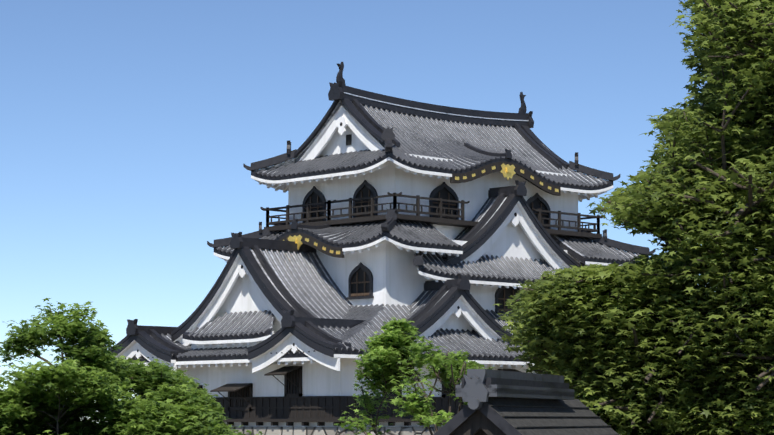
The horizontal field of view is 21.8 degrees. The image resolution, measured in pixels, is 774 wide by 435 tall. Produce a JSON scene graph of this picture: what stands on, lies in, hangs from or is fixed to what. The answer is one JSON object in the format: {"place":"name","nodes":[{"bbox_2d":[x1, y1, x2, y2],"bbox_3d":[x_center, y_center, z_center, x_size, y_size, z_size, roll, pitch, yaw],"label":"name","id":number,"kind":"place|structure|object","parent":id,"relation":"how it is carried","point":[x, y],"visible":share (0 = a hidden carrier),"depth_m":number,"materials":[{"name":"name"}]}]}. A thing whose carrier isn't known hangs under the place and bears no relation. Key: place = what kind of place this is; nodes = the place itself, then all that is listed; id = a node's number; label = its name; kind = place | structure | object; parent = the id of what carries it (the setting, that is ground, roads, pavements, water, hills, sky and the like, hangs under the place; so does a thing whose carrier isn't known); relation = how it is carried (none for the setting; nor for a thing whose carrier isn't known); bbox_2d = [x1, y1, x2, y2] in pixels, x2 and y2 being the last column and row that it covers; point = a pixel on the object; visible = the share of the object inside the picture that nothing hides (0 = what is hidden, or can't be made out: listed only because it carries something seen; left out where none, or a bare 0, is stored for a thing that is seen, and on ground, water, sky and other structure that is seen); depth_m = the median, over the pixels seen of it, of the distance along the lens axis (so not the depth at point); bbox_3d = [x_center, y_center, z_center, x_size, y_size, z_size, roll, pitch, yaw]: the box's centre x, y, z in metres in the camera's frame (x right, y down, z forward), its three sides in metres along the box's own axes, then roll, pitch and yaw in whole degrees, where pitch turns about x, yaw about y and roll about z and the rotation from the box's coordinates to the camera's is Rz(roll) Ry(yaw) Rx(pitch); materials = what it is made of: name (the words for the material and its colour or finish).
{"place":"outdoors","nodes":[
{"label":"outdoors","id":0,"kind":"place"},
{"bbox_2d":[0,0,770,420],"label":"sky","id":1,"kind":"structure","parent":0,"point":[129,128],"materials":[{"name":"blue"}]},
{"bbox_2d":[434,369,621,434],"bbox_3d":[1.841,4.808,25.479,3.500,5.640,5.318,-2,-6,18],"label":"roof","id":2,"kind":"structure","parent":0,"point":[500,402],"depth_m":24.20,"materials":[{"name":"tile"}]},
{"label":"ground","id":3,"kind":"structure","parent":0,"visible":0},
{"bbox_2d":[0,357,148,434],"bbox_3d":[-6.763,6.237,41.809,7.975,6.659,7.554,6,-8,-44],"label":"tree","id":4,"kind":"object","parent":3,"relation":"on","point":[56,399],"visible":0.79,"depth_m":42.36,"materials":[{"name":"green plant"}]},
{"bbox_2d":[0,298,262,434],"bbox_3d":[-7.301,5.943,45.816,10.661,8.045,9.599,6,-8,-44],"label":"tree","id":5,"kind":"object","parent":3,"relation":"on","point":[92,344],"visible":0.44,"depth_m":44.00,"materials":[{"name":"green plant"}]},
{"bbox_2d":[60,383,260,434],"bbox_3d":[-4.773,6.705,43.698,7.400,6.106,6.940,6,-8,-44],"label":"tree","id":6,"kind":"object","parent":3,"relation":"on","point":[164,421],"visible":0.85,"depth_m":42.01,"materials":[{"name":"green plant"}]},
{"bbox_2d":[110,62,655,434],"bbox_3d":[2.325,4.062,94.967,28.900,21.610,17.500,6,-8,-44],"label":"castle keep","id":7,"kind":"structure","parent":3,"relation":"on","point":[445,226],"depth_m":88.49,"materials":[{"name":"paint"}]},
{"bbox_2d":[334,317,493,434],"bbox_3d":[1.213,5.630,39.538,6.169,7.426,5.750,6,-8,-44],"label":"tree","id":8,"kind":"object","parent":3,"relation":"on","point":[391,357],"visible":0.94,"depth_m":40.13,"materials":[{"name":"green plant"}]},
{"bbox_2d":[493,0,773,434],"bbox_3d":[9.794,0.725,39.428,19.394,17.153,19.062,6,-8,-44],"label":"tree","id":9,"kind":"object","parent":3,"relation":"on","point":[626,331],"visible":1,"depth_m":32.91,"materials":[{"name":"green plant"}]},
{"bbox_2d":[572,270,773,434],"bbox_3d":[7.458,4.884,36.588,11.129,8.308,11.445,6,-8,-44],"label":"tree","id":10,"kind":"object","parent":3,"relation":"on","point":[601,411],"visible":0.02,"depth_m":34.42,"materials":[{"name":"green plant"}]}
]}

